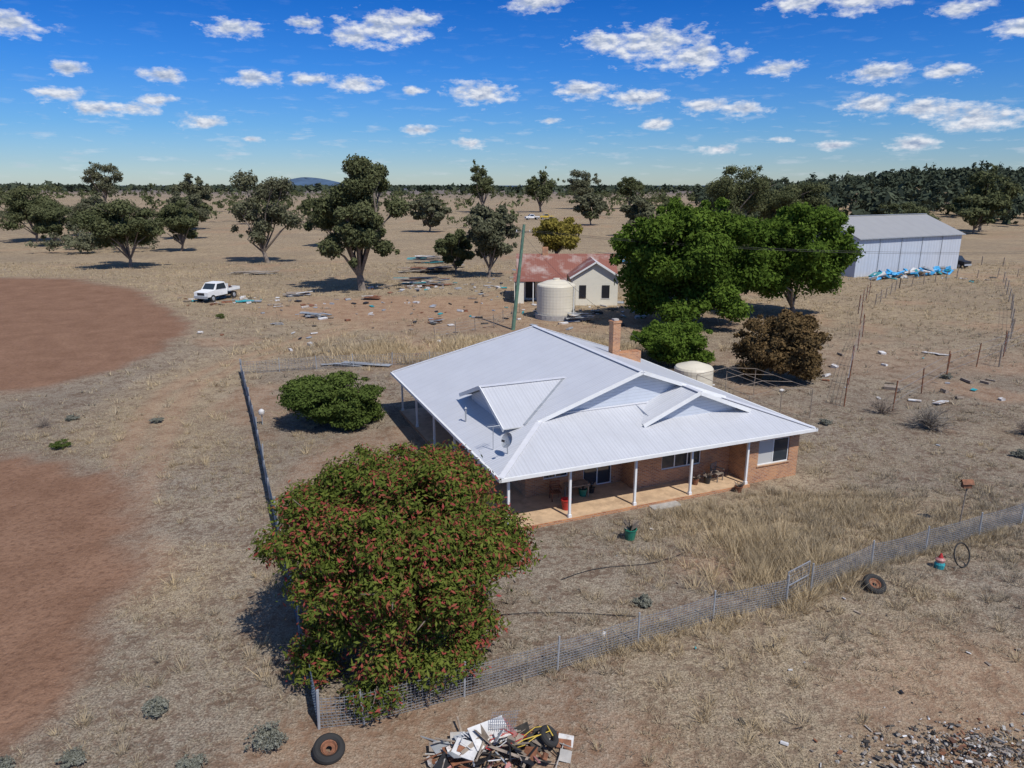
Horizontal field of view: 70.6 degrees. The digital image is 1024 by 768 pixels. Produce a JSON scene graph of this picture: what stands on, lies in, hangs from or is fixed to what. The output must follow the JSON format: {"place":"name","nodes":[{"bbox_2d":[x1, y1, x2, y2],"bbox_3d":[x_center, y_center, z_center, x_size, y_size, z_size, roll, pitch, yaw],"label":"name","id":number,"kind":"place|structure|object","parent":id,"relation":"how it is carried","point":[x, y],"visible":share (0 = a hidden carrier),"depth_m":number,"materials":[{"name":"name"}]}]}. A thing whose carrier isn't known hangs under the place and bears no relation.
{"place":"outdoors","nodes":[
{"label":"outdoors","id":0,"kind":"place"},
{"bbox_2d":[288,177,339,185],"bbox_3d":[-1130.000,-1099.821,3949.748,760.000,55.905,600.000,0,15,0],"label":"hill","id":1,"kind":"structure","parent":0,"point":[303,181],"depth_m":3864.19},
{"bbox_2d":[0,185,1023,767],"bbox_3d":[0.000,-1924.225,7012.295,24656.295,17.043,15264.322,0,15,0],"label":"ground","id":2,"kind":"structure","parent":0,"point":[84,551],"depth_m":33.28,"materials":[{"name":"soil"}]},
{"bbox_2d":[0,754,15,767],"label":"saltbush","id":3,"kind":"object","parent":2,"relation":"on","point":[5,762],"visible":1,"depth_m":19.82,"materials":[{"name":"green plant"}]},
{"bbox_2d":[0,186,70,241],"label":"gum tree","id":4,"kind":"object","parent":2,"relation":"on","point":[20,203],"visible":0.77,"depth_m":192.62,"materials":[{"name":"green plant"}]},
{"bbox_2d":[26,414,57,427],"bbox_3d":[-30.979,2.455,47.861,1.871,0.881,1.717,0,15,0],"label":"dead bush","id":5,"kind":"object","parent":2,"relation":"on","point":[44,423],"visible":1,"depth_m":47.86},
{"bbox_2d":[27,207,74,243],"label":"gum tree","id":6,"kind":"object","parent":2,"relation":"on","point":[45,220],"visible":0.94,"depth_m":182.54,"materials":[{"name":"green plant"}]},
{"bbox_2d":[49,438,72,448],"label":"saltbush","id":7,"kind":"object","parent":2,"relation":"on","point":[56,444],"visible":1,"depth_m":43.99,"materials":[{"name":"green plant"}]},
{"bbox_2d":[54,745,86,767],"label":"saltbush","id":8,"kind":"object","parent":2,"relation":"on","point":[74,757],"visible":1,"depth_m":19.98,"materials":[{"name":"green plant"}]},
{"bbox_2d":[0,198,159,253],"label":"distant scrub","id":9,"kind":"object","parent":2,"relation":"on","point":[83,243],"visible":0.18,"depth_m":168.30,"materials":[{"name":"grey plant"}]},
{"bbox_2d":[66,192,106,219],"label":"gum tree","id":10,"kind":"object","parent":2,"relation":"on","point":[86,201],"visible":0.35,"depth_m":215.47,"materials":[{"name":"green plant"}]},
{"bbox_2d":[79,161,123,201],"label":"gum tree","id":11,"kind":"object","parent":2,"relation":"on","point":[105,182],"visible":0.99,"depth_m":448.00,"materials":[{"name":"green plant"}]},
{"bbox_2d":[69,197,175,267],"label":"gum tree","id":12,"kind":"object","parent":2,"relation":"on","point":[107,224],"visible":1,"depth_m":134.26,"materials":[{"name":"green plant"}]},
{"bbox_2d":[141,695,169,718],"bbox_3d":[-10.835,9.902,22.041,0.884,0.603,0.956,0,15,0],"label":"saltbush","id":13,"kind":"object","parent":2,"relation":"on","point":[156,705],"visible":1,"depth_m":21.96,"materials":[{"name":"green plant"}]},
{"bbox_2d":[151,199,199,250],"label":"gum tree","id":14,"kind":"object","parent":2,"relation":"on","point":[185,223],"visible":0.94,"depth_m":171.13,"materials":[{"name":"green plant"}]},
{"bbox_2d":[161,191,210,238],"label":"gum tree","id":15,"kind":"object","parent":2,"relation":"on","point":[195,200],"visible":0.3,"depth_m":209.04,"materials":[{"name":"green plant"}]},
{"bbox_2d":[175,753,207,767],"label":"saltbush","id":16,"kind":"object","parent":2,"relation":"on","point":[195,761],"visible":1,"depth_m":19.82,"materials":[{"name":"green plant"}]},
{"bbox_2d":[170,173,214,201],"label":"gum tree","id":17,"kind":"object","parent":2,"relation":"on","point":[201,190],"visible":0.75,"depth_m":336.39,"materials":[{"name":"green plant"}]},
{"bbox_2d":[182,196,212,228],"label":"gum tree","id":18,"kind":"object","parent":2,"relation":"on","point":[206,206],"visible":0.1,"depth_m":254.52,"materials":[{"name":"green plant"}]},
{"bbox_2d":[194,281,239,301],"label":"white ute","id":19,"kind":"object","parent":2,"relation":"on","point":[212,290],"visible":1,"depth_m":99.43,"materials":[{"name":"paint"}]},
{"bbox_2d":[227,270,278,273],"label":"timber pile","id":20,"kind":"object","parent":2,"relation":"on","point":[255,272],"visible":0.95,"depth_m":129.73,"materials":[{"name":"wood"}]},
{"bbox_2d":[244,720,287,753],"bbox_3d":[-6.993,10.177,20.779,1.255,0.745,1.306,0,15,0],"label":"saltbush","id":21,"kind":"object","parent":2,"relation":"on","point":[271,737],"visible":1,"depth_m":20.61,"materials":[{"name":"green plant"}]},
{"bbox_2d":[227,169,305,262],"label":"gum tree","id":22,"kind":"object","parent":2,"relation":"on","point":[249,208],"visible":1,"depth_m":145.42,"materials":[{"name":"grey plant"}]},
{"bbox_2d":[239,359,320,729],"bbox_3d":[-14.299,4.073,41.284,0.314,1.426,45.142,-6,17,-22],"label":"side fence","id":23,"kind":"object","parent":2,"relation":"on","point":[313,692],"visible":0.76,"depth_m":34.26,"materials":[{"name":"metal"}]},
{"bbox_2d":[283,291,312,296],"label":"scrap pile","id":24,"kind":"object","parent":2,"relation":"on","point":[292,294],"visible":1,"depth_m":104.32,"materials":[{"name":"metal"}]},
{"bbox_2d":[300,312,333,317],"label":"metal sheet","id":25,"kind":"object","parent":2,"relation":"on","point":[310,315],"visible":1,"depth_m":87.15,"materials":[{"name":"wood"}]},
{"bbox_2d":[306,195,338,234],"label":"gum tree","id":26,"kind":"object","parent":2,"relation":"on","point":[308,218],"visible":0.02,"depth_m":186.01,"materials":[{"name":"green plant"}]},
{"bbox_2d":[312,733,344,764],"bbox_3d":[-5.150,10.263,20.356,0.908,0.251,0.902,8,32,-2],"label":"old tyre","id":27,"kind":"object","parent":2,"relation":"on","point":[335,754],"visible":1,"depth_m":20.28,"materials":[{"name":"rubber"}]},
{"bbox_2d":[272,370,387,430],"bbox_3d":[-12.248,1.071,48.172,7.448,3.784,6.098,0,15,0],"label":"round shrub","id":28,"kind":"object","parent":2,"relation":"on","point":[320,398],"visible":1,"depth_m":46.58,"materials":[{"name":"green plant"}]},
{"bbox_2d":[241,351,444,373],"bbox_3d":[-10.577,-2.108,63.911,25.470,1.325,0.935,-3,16,-10],"label":"back fence","id":29,"kind":"object","parent":2,"relation":"on","point":[392,353],"visible":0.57,"depth_m":63.04,"materials":[{"name":"metal"}]},
{"bbox_2d":[300,153,409,290],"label":"gum tree","id":30,"kind":"object","parent":2,"relation":"on","point":[351,216],"visible":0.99,"depth_m":103.94,"materials":[{"name":"green plant"}]},
{"bbox_2d":[321,361,391,366],"bbox_3d":[-13.762,-1.837,64.695,6.323,0.371,2.170,1,15,4],"label":"roofing sheet","id":31,"kind":"object","parent":2,"relation":"on","point":[361,363],"visible":0.93,"depth_m":64.06,"materials":[{"name":"metal"}]},
{"bbox_2d":[0,183,747,226],"bbox_3d":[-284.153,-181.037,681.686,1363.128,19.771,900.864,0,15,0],"label":"distant trees","id":32,"kind":"object","parent":2,"relation":"on","point":[663,198],"visible":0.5,"depth_m":516.30,"materials":[{"name":"green plant"}]},
{"bbox_2d":[246,440,546,724],"bbox_3d":[-3.730,5.784,24.320,8.827,7.450,9.086,13,20,39],"label":"flowering tree","id":33,"kind":"object","parent":2,"relation":"on","point":[426,542],"visible":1,"depth_m":22.03,"materials":[{"name":"green plant"}]},
{"bbox_2d":[0,178,836,195],"bbox_3d":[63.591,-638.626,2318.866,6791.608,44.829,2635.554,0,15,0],"label":"distant tree line","id":34,"kind":"object","parent":2,"relation":"on","point":[317,187],"visible":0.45,"depth_m":1311.60,"materials":[{"name":"green plant"}]},
{"bbox_2d":[392,276,455,286],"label":"scrap pile","id":35,"kind":"object","parent":2,"relation":"on","point":[417,281],"visible":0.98,"depth_m":115.26,"materials":[{"name":"metal"}]},
{"bbox_2d":[407,255,442,262],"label":"scrap pile","id":36,"kind":"object","parent":2,"relation":"on","point":[429,257],"visible":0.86,"depth_m":148.34,"materials":[{"name":"grey plastic"}]},
{"bbox_2d":[408,194,451,231],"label":"gum tree","id":37,"kind":"object","parent":2,"relation":"on","point":[430,214],"visible":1,"depth_m":240.89,"materials":[{"name":"green plant"}]},
{"bbox_2d":[398,264,462,271],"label":"scrap pile","id":38,"kind":"object","parent":2,"relation":"on","point":[422,268],"visible":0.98,"depth_m":132.29,"materials":[{"name":"metal"}]},
{"bbox_2d":[432,228,475,273],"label":"gum tree","id":39,"kind":"object","parent":2,"relation":"on","point":[449,247],"visible":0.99,"depth_m":127.61,"materials":[{"name":"green plant"}]},
{"bbox_2d":[434,303,519,337],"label":"yard fence","id":40,"kind":"object","parent":2,"relation":"on","point":[477,322],"visible":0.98,"depth_m":79.23,"materials":[{"name":"metal"}]},
{"bbox_2d":[469,159,494,204],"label":"gum tree","id":41,"kind":"object","parent":2,"relation":"on","point":[480,187],"visible":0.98,"depth_m":414.45,"materials":[{"name":"green plant"}]},
{"bbox_2d":[465,201,521,277],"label":"gum tree","id":42,"kind":"object","parent":2,"relation":"on","point":[489,228],"visible":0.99,"depth_m":121.82,"materials":[{"name":"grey plant"}]},
{"bbox_2d":[421,710,573,767],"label":"junk pile","id":43,"kind":"object","parent":2,"relation":"on","point":[494,733],"visible":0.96,"depth_m":20.16,"materials":[{"name":"white plastic"}]},
{"bbox_2d":[539,725,558,747],"bbox_3d":[1.050,9.969,20.483,0.651,0.188,0.646,25,27,-37],"label":"old tyre","id":44,"kind":"object","parent":43,"relation":"on","point":[547,742],"visible":0.99,"depth_m":20.35,"materials":[{"name":"rubber"}]},
{"bbox_2d":[0,261,1023,767],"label":"dry grass","id":45,"kind":"structure","parent":2,"relation":"on","point":[762,549],"depth_m":33.06,"materials":[{"name":"plant"}]},
{"bbox_2d":[511,224,531,329],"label":"utility pole","id":46,"kind":"object","parent":2,"relation":"on","point":[523,231],"visible":0.91,"depth_m":78.68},
{"bbox_2d":[503,230,1020,339],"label":"power lines","id":47,"kind":"object","parent":46,"relation":"attached to","point":[757,249],"visible":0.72,"depth_m":74.42,"materials":[{"name":"black metal"}]},
{"bbox_2d":[525,166,558,211],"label":"gum tree","id":48,"kind":"object","parent":2,"relation":"on","point":[545,184],"visible":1,"depth_m":414.35,"materials":[{"name":"green plant"}]},
{"bbox_2d":[316,575,789,727],"bbox_3d":[2.431,8.783,24.335,17.560,1.344,0.427,-6,17,-22],"label":"wire fence","id":49,"kind":"object","parent":2,"relation":"on","point":[520,653],"visible":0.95,"depth_m":23.92,"materials":[{"name":"metal"}]},
{"bbox_2d":[785,561,810,598],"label":"garden gate","id":50,"kind":"structure","parent":49,"relation":"attached to","point":[808,570],"depth_m":28.06,"materials":[{"name":"metal"}]},
{"bbox_2d":[535,278,575,320],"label":"water tank","id":51,"kind":"object","parent":2,"relation":"on","point":[556,299],"visible":0.91,"depth_m":85.09,"materials":[{"name":"concrete"}]},
{"bbox_2d":[532,217,582,253],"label":"yellow tree","id":52,"kind":"object","parent":2,"relation":"on","point":[555,243],"visible":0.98,"depth_m":152.50,"materials":[{"name":"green plant"}]},
{"bbox_2d":[513,247,617,305],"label":"weatherboard cottage","id":53,"kind":"structure","parent":2,"relation":"on","point":[591,277],"depth_m":98.22,"materials":[{"name":"white paint"}]},
{"bbox_2d":[399,407,749,528],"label":"verandah floor","id":54,"kind":"structure","parent":2,"relation":"on","point":[601,500],"depth_m":37.07,"materials":[{"name":"concrete"}]},
{"bbox_2d":[549,480,562,501],"bbox_3d":[2.191,5.387,36.449,0.580,0.950,0.540,-3,16,-11],"label":"garden chair","id":55,"kind":"object","parent":54,"relation":"on","point":[553,489],"visible":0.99,"depth_m":36.56,"materials":[{"name":"wood"}]},
{"bbox_2d":[561,497,571,510],"bbox_3d":[2.650,5.879,35.435,0.540,0.540,0.540,-4,16,-13],"label":"red bucket","id":56,"kind":"object","parent":54,"relation":"on","point":[564,500],"visible":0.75,"depth_m":35.30,"materials":[{"name":"plastic"}]},
{"bbox_2d":[401,385,749,523],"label":"verandah posts","id":57,"kind":"object","parent":54,"relation":"on","point":[634,503],"visible":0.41,"depth_m":36.75,"materials":[{"name":"metal"}]},
{"bbox_2d":[563,479,590,495],"bbox_3d":[3.299,5.386,36.925,1.200,0.700,0.700,-6,17,-22],"label":"outdoor table","id":58,"kind":"object","parent":54,"relation":"on","point":[581,482],"visible":0.66,"depth_m":36.90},
{"bbox_2d":[578,484,588,496],"bbox_3d":[3.611,5.339,36.940,0.640,0.782,0.639,-5,16,-19],"label":"flower pot","id":59,"kind":"object","parent":54,"relation":"on","point":[582,491],"visible":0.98,"depth_m":36.83,"materials":[{"name":"green plastic"}]},
{"bbox_2d":[710,461,723,482],"bbox_3d":[11.000,4.720,38.871,0.580,0.950,0.540,-12,20,-38],"label":"garden chair","id":60,"kind":"object","parent":54,"relation":"on","point":[715,472],"visible":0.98,"depth_m":38.85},
{"bbox_2d":[565,312,594,321],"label":"scrap pile","id":61,"kind":"object","parent":2,"relation":"on","point":[581,316],"visible":0.98,"depth_m":84.62,"materials":[{"name":"metal"}]},
{"bbox_2d":[562,169,600,200],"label":"gum tree","id":62,"kind":"object","parent":2,"relation":"on","point":[579,185],"visible":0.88,"depth_m":470.94,"materials":[{"name":"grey plant"}]},
{"bbox_2d":[493,552,684,615],"bbox_3d":[3.600,8.201,28.369,9.726,0.027,3.631,-5,16,-18],"label":"garden hose","id":63,"kind":"object","parent":2,"relation":"on","point":[582,572],"visible":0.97,"depth_m":27.09,"materials":[{"name":"green plastic"}]},
{"bbox_2d":[573,192,608,224],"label":"gum tree","id":64,"kind":"object","parent":2,"relation":"on","point":[588,201],"visible":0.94,"depth_m":282.31,"materials":[{"name":"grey plant"}]},
{"bbox_2d":[177,273,1023,746],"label":"scattered debris","id":65,"kind":"object","parent":2,"relation":"on","point":[833,365],"visible":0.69,"depth_m":87.35,"materials":[{"name":"metal"}]},
{"bbox_2d":[616,176,645,204],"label":"gum tree","id":66,"kind":"object","parent":2,"relation":"on","point":[631,183],"visible":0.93,"depth_m":471.49,"materials":[{"name":"green plant"}]},
{"bbox_2d":[622,518,639,540],"bbox_3d":[5.352,6.494,32.652,0.832,1.136,0.830,-4,16,-15],"label":"green planter","id":67,"kind":"object","parent":2,"relation":"on","point":[630,532],"visible":1,"depth_m":32.56,"materials":[{"name":"plastic"}]},
{"bbox_2d":[619,195,661,230],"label":"gum tree","id":68,"kind":"object","parent":2,"relation":"on","point":[641,207],"visible":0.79,"depth_m":221.80,"materials":[{"name":"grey plant"}]},
{"bbox_2d":[631,593,651,608],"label":"saltbush","id":69,"kind":"object","parent":2,"relation":"on","point":[645,602],"visible":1,"depth_m":27.56,"materials":[{"name":"green plant"}]},
{"bbox_2d":[510,434,799,497],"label":"brick walls","id":70,"kind":"structure","parent":2,"relation":"on","point":[650,472],"depth_m":38.71,"materials":[{"name":"brick"}]},
{"bbox_2d":[543,437,789,484],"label":"windows and doors","id":71,"kind":"structure","parent":70,"relation":"attached to","point":[773,450],"depth_m":38.72,"materials":[{"name":"white paint"}]},
{"bbox_2d":[630,316,715,364],"bbox_3d":[14.319,-3.747,64.713,7.816,4.341,7.121,0,15,0],"label":"green shrub","id":72,"kind":"object","parent":2,"relation":"on","point":[675,343],"visible":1,"depth_m":63.05,"materials":[{"name":"green plant"}]},
{"bbox_2d":[608,196,776,323],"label":"kurrajong tree","id":73,"kind":"object","parent":2,"relation":"on","point":[704,268],"visible":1,"depth_m":76.96,"materials":[{"name":"green plant"}]},
{"bbox_2d":[674,361,713,385],"bbox_3d":[14.200,-0.669,56.656,3.000,2.200,2.984,0,15,0],"label":"water tank","id":74,"kind":"object","parent":2,"relation":"on","point":[691,369],"visible":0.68,"depth_m":55.53,"materials":[{"name":"plastic"}]},
{"bbox_2d":[699,164,774,216],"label":"gum tree","id":75,"kind":"object","parent":2,"relation":"on","point":[726,186],"visible":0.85,"depth_m":186.84,"materials":[{"name":"green plant"}]},
{"bbox_2d":[696,367,812,417],"bbox_3d":[17.014,0.684,51.334,5.256,2.417,6.048,-6,16,-19],"label":"pipe frame carport","id":76,"kind":"object","parent":2,"relation":"on","point":[755,374],"visible":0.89,"depth_m":50.73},
{"bbox_2d":[731,308,832,381],"bbox_3d":[21.678,-3.078,58.676,7.742,6.252,7.411,0,15,0],"label":"russet shrub","id":77,"kind":"object","parent":2,"relation":"on","point":[795,347],"visible":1,"depth_m":57.10,"materials":[{"name":"brown plant"}]},
{"bbox_2d":[756,177,811,220],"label":"gum tree","id":78,"kind":"object","parent":2,"relation":"on","point":[786,197],"visible":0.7,"depth_m":197.10,"materials":[{"name":"green plant"}]},
{"bbox_2d":[742,201,865,312],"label":"kurrajong tree","id":79,"kind":"object","parent":2,"relation":"on","point":[800,226],"visible":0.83,"depth_m":83.74,"materials":[{"name":"green plant"}]},
{"bbox_2d":[778,181,833,208],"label":"gum tree","id":80,"kind":"object","parent":2,"relation":"on","point":[812,198],"visible":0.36,"depth_m":204.08,"materials":[{"name":"green plant"}]},
{"bbox_2d":[843,282,870,406],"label":"paddock fence","id":81,"kind":"object","parent":2,"relation":"on","point":[850,369],"visible":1,"depth_m":69.83,"materials":[{"name":"metal"}]},
{"bbox_2d":[692,160,1023,223],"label":"distant forest","id":82,"kind":"object","parent":2,"relation":"on","point":[892,187],"visible":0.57,"depth_m":354.74,"materials":[{"name":"green plant"}]},
{"bbox_2d":[863,574,886,593],"bbox_3d":[14.400,7.952,28.744,0.908,0.251,0.901,6,44,-2],"label":"old tyre","id":83,"kind":"object","parent":2,"relation":"on","point":[879,581],"visible":0.95,"depth_m":28.68,"materials":[{"name":"rubber"}]},
{"bbox_2d":[865,397,904,414],"bbox_3d":[26.018,1.443,50.690,2.843,1.410,2.308,0,15,0],"label":"dead bush","id":84,"kind":"object","parent":2,"relation":"on","point":[881,409],"visible":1,"depth_m":50.71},
{"bbox_2d":[816,213,965,276],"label":"machinery shed","id":85,"kind":"structure","parent":2,"relation":"on","point":[917,241],"depth_m":131.08,"materials":[{"name":"metal"}]},
{"bbox_2d":[775,702,1023,767],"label":"rubble heap","id":86,"kind":"object","parent":2,"relation":"on","point":[953,738],"visible":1,"depth_m":20.42,"materials":[{"name":"stone"}]},
{"bbox_2d":[879,201,941,220],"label":"gum tree","id":87,"kind":"object","parent":2,"relation":"on","point":[911,207],"visible":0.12,"depth_m":165.36,"materials":[{"name":"green plant"}]},
{"bbox_2d":[868,266,953,279],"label":"tarpaulin pile","id":88,"kind":"object","parent":2,"relation":"on","point":[905,272],"visible":0.97,"depth_m":125.36,"materials":[{"name":"plastic"}]},
{"bbox_2d":[810,503,1023,590],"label":"wire fence","id":89,"kind":"object","parent":2,"relation":"on","point":[925,539],"visible":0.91,"depth_m":31.36,"materials":[{"name":"metal"}]},
{"bbox_2d":[903,401,959,434],"bbox_3d":[27.589,2.164,47.425,3.309,1.719,3.370,-8,17,-27],"label":"dead bush","id":90,"kind":"object","parent":2,"relation":"on","point":[927,419],"visible":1,"depth_m":47.32,"materials":[{"name":"grey plant"}]},
{"bbox_2d":[934,553,945,569],"bbox_3d":[17.900,7.388,30.248,0.420,0.690,0.409,0,15,0],"label":"garden gnome","id":91,"kind":"object","parent":2,"relation":"on","point":[939,562],"visible":0.99,"depth_m":30.14,"materials":[{"name":"pink paint"}]},
{"bbox_2d":[874,268,1019,305],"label":"yard fence","id":92,"kind":"object","parent":2,"relation":"on","point":[1018,271],"visible":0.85,"depth_m":114.89,"materials":[{"name":"metal"}]},
{"bbox_2d":[892,329,1023,410],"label":"paddock fence","id":93,"kind":"object","parent":2,"relation":"on","point":[949,361],"visible":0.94,"depth_m":59.65,"materials":[{"name":"metal"}]},
{"bbox_2d":[953,542,969,567],"bbox_3d":[18.900,7.185,30.399,1.057,1.049,0.063,6,-9,-25],"label":"steel hoop","id":94,"kind":"object","parent":2,"relation":"on","point":[957,544],"visible":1,"depth_m":30.35,"materials":[{"name":"metal"}]},
{"bbox_2d":[957,255,971,267],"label":"parked ute","id":95,"kind":"object","parent":2,"relation":"on","point":[963,262],"visible":0.38,"depth_m":138.72,"materials":[{"name":"white metal"}]},
{"bbox_2d":[959,479,974,525],"bbox_3d":[21.010,5.555,33.684,0.520,2.401,0.360,0,15,0],"label":"bird feeder post","id":96,"kind":"object","parent":2,"relation":"on","point":[967,483],"visible":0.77,"depth_m":33.36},
{"bbox_2d":[944,192,1013,233],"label":"gum tree","id":97,"kind":"object","parent":2,"relation":"on","point":[975,211],"visible":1,"depth_m":230.16,"materials":[{"name":"green plant"}]},
{"bbox_2d":[961,165,1023,231],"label":"gum tree","id":98,"kind":"object","parent":2,"relation":"on","point":[984,185],"visible":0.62,"depth_m":239.38,"materials":[{"name":"green plant"}]},
{"bbox_2d":[998,272,1015,366],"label":"paddock fence","id":99,"kind":"object","parent":2,"relation":"on","point":[1013,321],"visible":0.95,"depth_m":80.69,"materials":[{"name":"metal"}]},
{"bbox_2d":[1009,448,1023,458],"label":"saltbush","id":100,"kind":"object","parent":2,"relation":"on","point":[1020,452],"visible":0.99,"depth_m":42.55,"materials":[{"name":"green plant"}]},
{"bbox_2d":[0,0,1023,184],"label":"sky","id":101,"kind":"structure","parent":0,"point":[651,92],"materials":[{"name":"blue"}]},
{"bbox_3d":[3.972,0.883,44.843,18.160,0.040,20.560,-6,17,-22],"label":"soffit","id":102,"kind":"object","parent":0,"visible":0},
{"bbox_2d":[390,325,817,482],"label":"gutters and barges","id":103,"kind":"object","parent":102,"relation":"on","point":[534,428],"visible":0.88,"depth_m":37.74,"materials":[{"name":"white paint"}]},
{"bbox_2d":[393,327,811,477],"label":"roof sheets","id":104,"kind":"object","parent":103,"relation":"on","point":[436,386],"visible":0.83,"depth_m":38.46,"materials":[{"name":"metal"}]},
{"bbox_2d":[485,424,511,453],"bbox_3d":[-0.600,2.805,34.386,0.650,1.328,1.924,-8,17,-26],"label":"satellite dish and aerial","id":105,"kind":"object","parent":104,"relation":"on","point":[506,440],"visible":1,"depth_m":34.05,"materials":[{"name":"metal"}]},
{"bbox_2d":[472,375,735,419],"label":"gable walls","id":106,"kind":"structure","parent":104,"relation":"on","point":[643,388],"depth_m":38.65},
{"bbox_2d":[608,318,640,362],"bbox_3d":[7.544,-2.409,48.474,2.250,4.100,0.650,-6,17,-22],"label":"chimney","id":107,"kind":"object","parent":104,"relation":"on","point":[614,337],"visible":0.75,"depth_m":47.90,"materials":[{"name":"brick"}]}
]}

